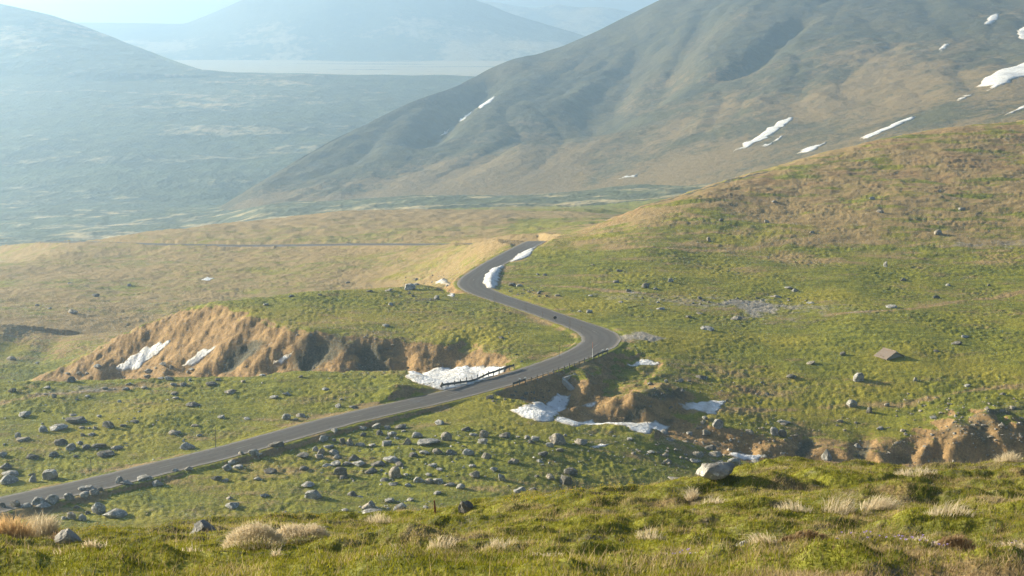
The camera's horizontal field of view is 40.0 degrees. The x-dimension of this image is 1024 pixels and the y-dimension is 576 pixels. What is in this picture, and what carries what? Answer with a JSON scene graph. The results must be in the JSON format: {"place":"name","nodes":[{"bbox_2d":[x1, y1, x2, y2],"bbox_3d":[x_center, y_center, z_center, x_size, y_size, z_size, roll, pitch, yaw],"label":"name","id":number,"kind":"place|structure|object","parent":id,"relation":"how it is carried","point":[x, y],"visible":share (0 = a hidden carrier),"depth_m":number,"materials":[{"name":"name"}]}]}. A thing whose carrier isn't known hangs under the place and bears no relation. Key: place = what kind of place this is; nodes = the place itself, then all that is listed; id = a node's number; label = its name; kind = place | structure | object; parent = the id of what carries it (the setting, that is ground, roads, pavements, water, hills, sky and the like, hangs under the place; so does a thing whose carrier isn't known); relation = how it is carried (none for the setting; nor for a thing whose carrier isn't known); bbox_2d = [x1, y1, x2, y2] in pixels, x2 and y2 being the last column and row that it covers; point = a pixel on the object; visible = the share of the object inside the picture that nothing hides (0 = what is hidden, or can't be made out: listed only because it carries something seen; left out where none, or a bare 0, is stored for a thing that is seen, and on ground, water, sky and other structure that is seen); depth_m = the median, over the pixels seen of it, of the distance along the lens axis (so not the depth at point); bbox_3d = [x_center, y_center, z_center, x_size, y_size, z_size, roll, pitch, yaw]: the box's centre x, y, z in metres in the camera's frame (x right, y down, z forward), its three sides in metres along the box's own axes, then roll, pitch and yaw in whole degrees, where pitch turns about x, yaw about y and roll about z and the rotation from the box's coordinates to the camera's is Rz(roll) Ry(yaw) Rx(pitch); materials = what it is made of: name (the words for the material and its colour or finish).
{"place":"outdoors","nodes":[
{"label":"outdoors","id":0,"kind":"place"},
{"bbox_2d":[0,4,225,81],"bbox_3d":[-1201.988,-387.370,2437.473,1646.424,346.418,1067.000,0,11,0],"label":"hill","id":1,"kind":"structure","parent":0,"point":[37,43],"depth_m":2170.99,"materials":[{"name":"plant"}]},
{"bbox_2d":[0,241,620,512],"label":"road","id":2,"kind":"structure","parent":0,"point":[599,337],"depth_m":194.53,"materials":[{"name":"asphalt"}]},
{"bbox_2d":[0,0,657,23],"label":"sky","id":3,"kind":"structure","parent":0,"point":[96,11],"materials":[{"name":"white"}]},
{"bbox_2d":[74,0,584,60],"bbox_3d":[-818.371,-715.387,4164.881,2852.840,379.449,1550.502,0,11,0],"label":"mountain","id":4,"kind":"structure","parent":0,"point":[476,30],"depth_m":3812.48,"materials":[{"name":"blue"}]},
{"bbox_2d":[0,60,1023,575],"bbox_3d":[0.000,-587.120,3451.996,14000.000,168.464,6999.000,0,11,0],"label":"ground","id":5,"kind":"structure","parent":0,"point":[96,170],"depth_m":250.70,"materials":[{"name":"plant"}]},
{"bbox_2d":[0,475,18,484],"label":"boulder","id":6,"kind":"object","parent":5,"relation":"on","point":[7,479],"visible":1,"depth_m":160.80,"materials":[{"name":"stone"}]},
{"bbox_2d":[1,470,18,475],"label":"boulder","id":7,"kind":"object","parent":5,"relation":"on","point":[12,472],"visible":0.83,"depth_m":163.46,"materials":[{"name":"stone"}]},
{"bbox_2d":[10,500,19,506],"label":"boulder","id":8,"kind":"object","parent":5,"relation":"on","point":[14,503],"visible":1,"depth_m":150.77,"materials":[{"name":"stone"}]},
{"bbox_2d":[0,510,44,538],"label":"dry grass tuft","id":9,"kind":"object","parent":5,"relation":"on","point":[12,528],"visible":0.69,"depth_m":22.86,"materials":[{"name":"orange plant"}]},
{"bbox_2d":[19,411,30,416],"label":"boulder","id":10,"kind":"object","parent":5,"relation":"on","point":[24,413],"visible":1,"depth_m":184.17,"materials":[{"name":"stone"}]},
{"bbox_2d":[32,497,45,504],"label":"boulder","id":11,"kind":"object","parent":5,"relation":"on","point":[37,500],"visible":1,"depth_m":151.48,"materials":[{"name":"stone"}]},
{"bbox_2d":[35,502,50,507],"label":"boulder","id":12,"kind":"object","parent":5,"relation":"on","point":[44,505],"visible":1,"depth_m":150.87,"materials":[{"name":"stone"}]},
{"bbox_2d":[26,512,62,536],"bbox_3d":[-8.210,4.107,24.686,1.146,0.531,0.687,0,11,0],"label":"dry grass tuft","id":13,"kind":"object","parent":5,"relation":"on","point":[43,525],"visible":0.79,"depth_m":24.64,"materials":[{"name":"plant"}]},
{"bbox_2d":[42,469,57,479],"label":"boulder","id":14,"kind":"object","parent":5,"relation":"on","point":[49,474],"visible":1,"depth_m":161.66,"materials":[{"name":"stone"}]},
{"bbox_2d":[45,494,58,503],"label":"boulder","id":15,"kind":"object","parent":5,"relation":"on","point":[52,499],"visible":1,"depth_m":152.01,"materials":[{"name":"stone"}]},
{"bbox_2d":[49,424,67,430],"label":"boulder","id":16,"kind":"object","parent":5,"relation":"on","point":[56,427],"visible":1,"depth_m":178.79,"materials":[{"name":"stone"}]},
{"bbox_2d":[53,438,67,445],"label":"boulder","id":17,"kind":"object","parent":5,"relation":"on","point":[61,441],"visible":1,"depth_m":173.57,"materials":[{"name":"stone"}]},
{"bbox_2d":[54,528,81,543],"bbox_3d":[-7.148,4.041,22.578,0.431,0.354,0.280,-7,13,-32],"label":"rock","id":18,"kind":"object","parent":5,"relation":"on","point":[67,535],"visible":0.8,"depth_m":22.53,"materials":[{"name":"stone"}]},
{"bbox_2d":[64,493,74,500],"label":"boulder","id":19,"kind":"object","parent":5,"relation":"on","point":[69,496],"visible":1,"depth_m":153.07,"materials":[{"name":"stone"}]},
{"bbox_2d":[65,416,87,423],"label":"boulder","id":20,"kind":"object","parent":5,"relation":"on","point":[77,420],"visible":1,"depth_m":181.42,"materials":[{"name":"stone"}]},
{"bbox_2d":[78,485,93,490],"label":"boulder","id":21,"kind":"object","parent":5,"relation":"on","point":[86,487],"visible":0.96,"depth_m":155.92,"materials":[{"name":"stone"}]},
{"bbox_2d":[80,539,100,548],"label":"dry grass tuft","id":22,"kind":"object","parent":5,"relation":"on","point":[90,543],"visible":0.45,"depth_m":13.21,"materials":[{"name":"plant"}]},
{"bbox_2d":[91,502,105,514],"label":"boulder","id":23,"kind":"object","parent":5,"relation":"on","point":[98,508],"visible":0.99,"depth_m":150.14,"materials":[{"name":"stone"}]},
{"bbox_2d":[97,450,114,457],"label":"boulder","id":24,"kind":"object","parent":5,"relation":"on","point":[105,454],"visible":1,"depth_m":169.24,"materials":[{"name":"stone"}]},
{"bbox_2d":[102,421,113,427],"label":"boulder","id":25,"kind":"object","parent":5,"relation":"on","point":[108,424],"visible":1,"depth_m":179.49,"materials":[{"name":"stone"}]},
{"bbox_2d":[102,508,127,517],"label":"boulder","id":26,"kind":"object","parent":5,"relation":"on","point":[116,513],"visible":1,"depth_m":148.75,"materials":[{"name":"stone"}]},
{"bbox_2d":[115,340,170,370],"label":"snow patch","id":27,"kind":"object","parent":5,"relation":"on","point":[139,358],"visible":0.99,"depth_m":245.55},
{"bbox_2d":[137,474,152,480],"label":"boulder","id":28,"kind":"object","parent":5,"relation":"on","point":[143,477],"visible":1,"depth_m":159.44,"materials":[{"name":"stone"}]},
{"bbox_2d":[180,442,194,449],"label":"boulder","id":29,"kind":"object","parent":5,"relation":"on","point":[186,445],"visible":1,"depth_m":172.03,"materials":[{"name":"stone"}]},
{"bbox_2d":[182,345,216,365],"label":"snow patch","id":30,"kind":"object","parent":5,"relation":"on","point":[199,356],"visible":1,"depth_m":237.47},
{"bbox_2d":[192,519,215,533],"bbox_3d":[-5.276,4.100,23.944,0.506,0.275,0.360,-8,16,-22],"label":"rock","id":31,"kind":"object","parent":5,"relation":"on","point":[201,525],"visible":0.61,"depth_m":23.86,"materials":[{"name":"stone"}]},
{"bbox_2d":[225,502,239,508],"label":"boulder","id":32,"kind":"object","parent":5,"relation":"on","point":[231,505],"visible":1,"depth_m":152.62,"materials":[{"name":"stone"}]},
{"bbox_2d":[218,519,286,550],"bbox_3d":[-3.705,3.585,20.180,1.096,0.557,0.694,0,11,0],"label":"dry grass tuft","id":33,"kind":"object","parent":5,"relation":"on","point":[255,532],"visible":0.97,"depth_m":20.09,"materials":[{"name":"plant"}]},
{"bbox_2d":[264,467,276,473],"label":"boulder","id":34,"kind":"object","parent":5,"relation":"on","point":[269,470],"visible":1,"depth_m":163.62,"materials":[{"name":"stone"}]},
{"bbox_2d":[268,441,283,446],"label":"boulder","id":35,"kind":"object","parent":5,"relation":"on","point":[278,444],"visible":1,"depth_m":171.78,"materials":[{"name":"stone"}]},
{"bbox_2d":[268,547,285,557],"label":"dry grass tuft","id":36,"kind":"object","parent":5,"relation":"on","point":[274,553],"visible":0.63,"depth_m":13.24,"materials":[{"name":"plant"}]},
{"bbox_2d":[270,353,291,364],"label":"snow patch","id":37,"kind":"object","parent":5,"relation":"on","point":[282,359],"visible":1,"depth_m":227.68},
{"bbox_2d":[270,522,330,543],"bbox_3d":[-3.154,3.685,20.978,1.106,0.406,0.672,0,11,0],"label":"dry grass tuft","id":38,"kind":"object","parent":5,"relation":"on","point":[295,531],"visible":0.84,"depth_m":20.88,"materials":[{"name":"plant"}]},
{"bbox_2d":[304,490,321,498],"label":"boulder","id":39,"kind":"object","parent":5,"relation":"on","point":[312,494],"visible":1,"depth_m":155.38,"materials":[{"name":"stone"}]},
{"bbox_2d":[3,366,635,512],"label":"meadow stones","id":40,"kind":"object","parent":5,"relation":"on","point":[409,484],"visible":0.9,"depth_m":173.36,"materials":[{"name":"stone"}]},
{"bbox_2d":[333,467,347,475],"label":"boulder","id":41,"kind":"object","parent":5,"relation":"on","point":[340,470],"visible":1,"depth_m":163.30,"materials":[{"name":"stone"}]},
{"bbox_2d":[81,481,643,530],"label":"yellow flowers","id":42,"kind":"object","parent":5,"relation":"on","point":[339,509],"visible":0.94,"depth_m":28.35,"materials":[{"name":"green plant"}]},
{"bbox_2d":[361,500,375,509],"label":"boulder","id":43,"kind":"object","parent":5,"relation":"on","point":[370,504],"visible":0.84,"depth_m":152.79,"materials":[{"name":"stone"}]},
{"bbox_2d":[363,510,391,523],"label":"dry grass tuft","id":44,"kind":"object","parent":5,"relation":"on","point":[380,519],"visible":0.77,"depth_m":28.43,"materials":[{"name":"plant"}]},
{"bbox_2d":[383,456,399,462],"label":"boulder","id":45,"kind":"object","parent":5,"relation":"on","point":[392,459],"visible":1,"depth_m":167.90,"materials":[{"name":"stone"}]},
{"bbox_2d":[389,466,401,477],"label":"boulder","id":46,"kind":"object","parent":5,"relation":"on","point":[394,471],"visible":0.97,"depth_m":162.70,"materials":[{"name":"stone"}]},
{"bbox_2d":[404,283,415,289],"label":"boulder","id":47,"kind":"object","parent":5,"relation":"on","point":[410,286],"visible":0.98,"depth_m":264.55,"materials":[{"name":"stone"}]},
{"bbox_2d":[417,438,440,445],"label":"boulder","id":48,"kind":"object","parent":5,"relation":"on","point":[424,442],"visible":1,"depth_m":173.79,"materials":[{"name":"stone"}]},
{"bbox_2d":[435,278,450,286],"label":"snow patch","id":49,"kind":"object","parent":5,"relation":"on","point":[442,280],"visible":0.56,"depth_m":312.03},
{"bbox_2d":[426,533,460,548],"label":"dry grass tuft","id":50,"kind":"object","parent":5,"relation":"on","point":[439,544],"visible":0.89,"depth_m":19.97,"materials":[{"name":"plant"}]},
{"bbox_2d":[441,432,451,440],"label":"boulder","id":51,"kind":"object","parent":5,"relation":"on","point":[446,436],"visible":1,"depth_m":175.72,"materials":[{"name":"stone"}]},
{"bbox_2d":[405,365,506,390],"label":"snow patch","id":52,"kind":"object","parent":5,"relation":"on","point":[435,377],"visible":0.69,"depth_m":213.88,"materials":[{"name":"snow"}]},
{"bbox_2d":[458,500,472,513],"bbox_3d":[-0.888,4.288,27.408,0.281,0.287,0.207,-9,14,-39],"label":"rock","id":53,"kind":"object","parent":5,"relation":"on","point":[466,506],"visible":0.95,"depth_m":27.36,"materials":[{"name":"stone"}]},
{"bbox_2d":[462,448,474,455],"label":"boulder","id":54,"kind":"object","parent":5,"relation":"on","point":[466,451],"visible":1,"depth_m":170.28,"materials":[{"name":"stone"}]},
{"bbox_2d":[440,364,514,387],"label":"guardrail","id":55,"kind":"object","parent":5,"relation":"on","point":[471,380],"visible":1,"depth_m":202.38,"materials":[{"name":"metal"}]},
{"bbox_2d":[479,430,488,437],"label":"boulder","id":56,"kind":"object","parent":5,"relation":"on","point":[483,433],"visible":0.92,"depth_m":177.33,"materials":[{"name":"stone"}]},
{"bbox_2d":[483,265,505,288],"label":"snow patch","id":57,"kind":"object","parent":5,"relation":"on","point":[491,278],"visible":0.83,"depth_m":280.27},
{"bbox_2d":[481,536,516,548],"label":"dry grass tuft","id":58,"kind":"object","parent":5,"relation":"on","point":[498,544],"visible":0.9,"depth_m":19.33,"materials":[{"name":"plant"}]},
{"bbox_2d":[0,455,1023,575],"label":"grass","id":59,"kind":"structure","parent":5,"relation":"on","point":[415,551],"depth_m":19.12,"materials":[{"name":"plant"}]},
{"bbox_2d":[510,247,536,261],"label":"snow patch","id":60,"kind":"object","parent":5,"relation":"on","point":[524,254],"visible":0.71,"depth_m":305.10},
{"bbox_2d":[245,275,806,408],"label":"bank rubble","id":61,"kind":"object","parent":5,"relation":"on","point":[533,392],"visible":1,"depth_m":225.24,"materials":[{"name":"stone"}]},
{"bbox_2d":[511,393,570,421],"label":"snow patch","id":62,"kind":"object","parent":5,"relation":"on","point":[548,411],"visible":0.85,"depth_m":191.33,"materials":[{"name":"snow"}]},
{"bbox_2d":[549,433,565,444],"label":"boulder","id":63,"kind":"object","parent":5,"relation":"on","point":[556,439],"visible":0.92,"depth_m":176.90,"materials":[{"name":"stone"}]},
{"bbox_2d":[512,348,607,386],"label":"cable barrier","id":64,"kind":"object","parent":5,"relation":"on","point":[524,379],"visible":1,"depth_m":208.42,"materials":[{"name":"metal"}]},
{"bbox_2d":[559,475,572,484],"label":"boulder","id":65,"kind":"object","parent":5,"relation":"on","point":[563,480],"visible":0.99,"depth_m":163.37,"materials":[{"name":"stone"}]},
{"bbox_2d":[562,373,575,390],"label":"culvert","id":66,"kind":"object","parent":5,"relation":"on","point":[567,384],"visible":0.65,"depth_m":205.62,"materials":[{"name":"concrete"}]},
{"bbox_2d":[564,467,577,474],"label":"boulder","id":67,"kind":"object","parent":5,"relation":"on","point":[571,471],"visible":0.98,"depth_m":166.98,"materials":[{"name":"stone"}]},
{"bbox_2d":[574,438,587,444],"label":"boulder","id":68,"kind":"object","parent":5,"relation":"on","point":[580,441],"visible":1,"depth_m":178.09,"materials":[{"name":"stone"}]},
{"bbox_2d":[582,400,599,407],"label":"snow patch","id":69,"kind":"object","parent":5,"relation":"on","point":[591,404],"visible":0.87,"depth_m":201.25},
{"bbox_2d":[554,416,669,433],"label":"snow patch","id":70,"kind":"object","parent":5,"relation":"on","point":[644,427],"visible":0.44,"depth_m":186.10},
{"bbox_2d":[627,359,660,366],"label":"snow patch","id":71,"kind":"object","parent":5,"relation":"on","point":[645,362],"visible":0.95,"depth_m":218.57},
{"bbox_2d":[634,524,665,540],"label":"dry grass tuft","id":72,"kind":"object","parent":5,"relation":"on","point":[654,535],"visible":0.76,"depth_m":19.14,"materials":[{"name":"plant"}]},
{"bbox_2d":[675,484,700,500],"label":"dry grass tuft","id":73,"kind":"object","parent":5,"relation":"on","point":[691,494],"visible":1,"depth_m":27.04,"materials":[{"name":"plant"}]},
{"bbox_2d":[678,399,725,414],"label":"snow patch","id":74,"kind":"object","parent":5,"relation":"on","point":[711,407],"visible":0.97,"depth_m":201.73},
{"bbox_2d":[701,494,724,503],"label":"dry grass tuft","id":75,"kind":"object","parent":5,"relation":"on","point":[717,500],"visible":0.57,"depth_m":24.43,"materials":[{"name":"plant"}]},
{"bbox_2d":[708,451,722,456],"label":"boulder","id":76,"kind":"object","parent":5,"relation":"on","point":[715,454],"visible":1,"depth_m":182.60,"materials":[{"name":"stone"}]},
{"bbox_2d":[696,462,735,479],"bbox_3d":[4.100,3.685,28.205,0.785,0.431,0.575,-4,15,-13],"label":"rock","id":77,"kind":"object","parent":5,"relation":"on","point":[716,470],"visible":1,"depth_m":28.01,"materials":[{"name":"stone"}]},
{"bbox_2d":[712,419,722,428],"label":"boulder","id":78,"kind":"object","parent":5,"relation":"on","point":[717,424],"visible":1,"depth_m":194.93,"materials":[{"name":"stone"}]},
{"bbox_2d":[727,458,740,463],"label":"boulder","id":79,"kind":"object","parent":5,"relation":"on","point":[735,460],"visible":0.81,"depth_m":180.84,"materials":[{"name":"stone"}]},
{"bbox_2d":[728,452,761,459],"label":"snow patch","id":80,"kind":"object","parent":5,"relation":"on","point":[743,456],"visible":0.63,"depth_m":188.67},
{"bbox_2d":[733,529,777,542],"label":"dry grass tuft","id":81,"kind":"object","parent":5,"relation":"on","point":[758,539],"visible":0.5,"depth_m":13.21,"materials":[{"name":"plant"}]},
{"bbox_2d":[770,427,778,435],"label":"boulder","id":82,"kind":"object","parent":5,"relation":"on","point":[774,431],"visible":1,"depth_m":194.63,"materials":[{"name":"stone"}]},
{"bbox_2d":[773,497,812,512],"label":"dry grass tuft","id":83,"kind":"object","parent":5,"relation":"on","point":[791,507],"visible":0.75,"depth_m":22.37,"materials":[{"name":"plant"}]},
{"bbox_2d":[778,529,829,542],"bbox_3d":[2.761,2.449,13.345,0.646,0.449,0.356,0,11,0],"label":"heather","id":84,"kind":"object","parent":5,"relation":"on","point":[799,533],"visible":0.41,"depth_m":13.19,"materials":[{"name":"brown plant"}]},
{"bbox_2d":[629,393,1023,470],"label":"bank stones","id":85,"kind":"object","parent":5,"relation":"on","point":[669,461],"visible":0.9,"depth_m":193.13,"materials":[{"name":"stone"}]},
{"bbox_2d":[821,449,831,460],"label":"boulder","id":86,"kind":"object","parent":5,"relation":"on","point":[826,455],"visible":0.98,"depth_m":189.87,"materials":[{"name":"stone"}]},
{"bbox_2d":[672,530,1012,553],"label":"crocuses","id":87,"kind":"object","parent":5,"relation":"on","point":[867,537],"visible":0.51,"depth_m":13.15,"materials":[{"name":"purple plant"}]},
{"bbox_2d":[819,493,881,514],"bbox_3d":[5.465,3.451,22.500,1.146,0.373,0.561,-2,11,-9],"label":"dry grass tuft","id":88,"kind":"object","parent":5,"relation":"on","point":[843,507],"visible":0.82,"depth_m":22.48,"materials":[{"name":"plant"}]},
{"bbox_2d":[846,399,856,406],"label":"boulder","id":89,"kind":"object","parent":5,"relation":"on","point":[851,403],"visible":1,"depth_m":205.18,"materials":[{"name":"stone"}]},
{"bbox_2d":[853,372,863,381],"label":"boulder","id":90,"kind":"object","parent":5,"relation":"on","point":[858,377],"visible":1,"depth_m":213.64,"materials":[{"name":"stone"}]},
{"bbox_2d":[874,347,903,359],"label":"hut","id":91,"kind":"object","parent":5,"relation":"on","point":[886,354],"visible":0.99,"depth_m":223.40,"materials":[{"name":"paint"}]},
{"bbox_2d":[860,492,920,510],"bbox_3d":[6.115,3.470,22.700,1.054,0.363,0.599,2,11,12],"label":"dry grass tuft","id":92,"kind":"object","parent":5,"relation":"on","point":[873,502],"visible":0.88,"depth_m":22.66,"materials":[{"name":"plant"}]},
{"bbox_2d":[893,464,936,476],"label":"dry grass tuft","id":93,"kind":"object","parent":5,"relation":"on","point":[901,471],"visible":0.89,"depth_m":28.31,"materials":[{"name":"plant"}]},
{"bbox_2d":[904,537,947,547],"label":"dry grass tuft","id":94,"kind":"object","parent":5,"relation":"on","point":[932,542],"visible":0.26,"depth_m":13.20,"materials":[{"name":"plant"}]},
{"bbox_2d":[924,500,975,516],"bbox_3d":[6.260,3.113,19.847,0.931,0.393,0.624,0,11,0],"label":"dry grass tuft","id":95,"kind":"object","parent":5,"relation":"on","point":[940,510],"visible":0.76,"depth_m":19.79,"materials":[{"name":"plant"}]},
{"bbox_2d":[935,534,978,551],"bbox_3d":[4.262,2.511,13.329,0.606,0.487,0.309,0,11,0],"label":"dry grass tuft","id":96,"kind":"object","parent":5,"relation":"on","point":[953,541],"visible":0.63,"depth_m":13.22,"materials":[{"name":"brown plant"}]},
{"bbox_2d":[991,450,1022,462],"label":"dry grass tuft","id":97,"kind":"object","parent":5,"relation":"on","point":[1012,457],"visible":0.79,"depth_m":32.84,"materials":[{"name":"plant"}]},
{"bbox_2d":[991,537,1023,548],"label":"dry grass tuft","id":98,"kind":"object","parent":5,"relation":"on","point":[1021,543],"visible":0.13,"depth_m":13.22,"materials":[{"name":"plant"}]},
{"bbox_2d":[477,0,633,35],"bbox_3d":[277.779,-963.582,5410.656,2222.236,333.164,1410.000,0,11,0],"label":"distant ridge","id":99,"kind":"structure","parent":0,"point":[585,21],"depth_m":5307.24,"materials":[{"name":"blue"}]},
{"bbox_2d":[218,0,1023,209],"bbox_3d":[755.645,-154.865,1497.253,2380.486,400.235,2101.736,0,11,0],"label":"mountain","id":100,"kind":"structure","parent":0,"point":[678,92],"depth_m":1169.90,"materials":[{"name":"plant"}]},
{"bbox_2d":[476,96,495,108],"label":"snow patch","id":101,"kind":"object","parent":100,"relation":"on","point":[489,101],"visible":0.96,"depth_m":1363.82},
{"bbox_2d":[733,117,792,151],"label":"snow patch","id":102,"kind":"object","parent":100,"relation":"on","point":[777,126],"visible":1,"depth_m":961.44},
{"bbox_2d":[798,142,825,152],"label":"snow patch","id":103,"kind":"object","parent":100,"relation":"on","point":[810,148],"visible":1,"depth_m":880.15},
{"bbox_2d":[861,116,915,138],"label":"snow patch","id":104,"kind":"object","parent":100,"relation":"on","point":[891,126],"visible":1,"depth_m":872.84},
{"bbox_2d":[985,13,998,24],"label":"snow patch","id":105,"kind":"object","parent":100,"relation":"on","point":[991,19],"visible":0.99,"depth_m":1286.20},
{"bbox_2d":[977,63,1023,90],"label":"snow patch","id":106,"kind":"object","parent":100,"relation":"on","point":[1004,76],"visible":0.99,"depth_m":945.37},
{"bbox_2d":[1017,27,1023,38],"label":"snow patch","id":107,"kind":"object","parent":100,"relation":"on","point":[1020,33],"visible":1,"depth_m":1185.36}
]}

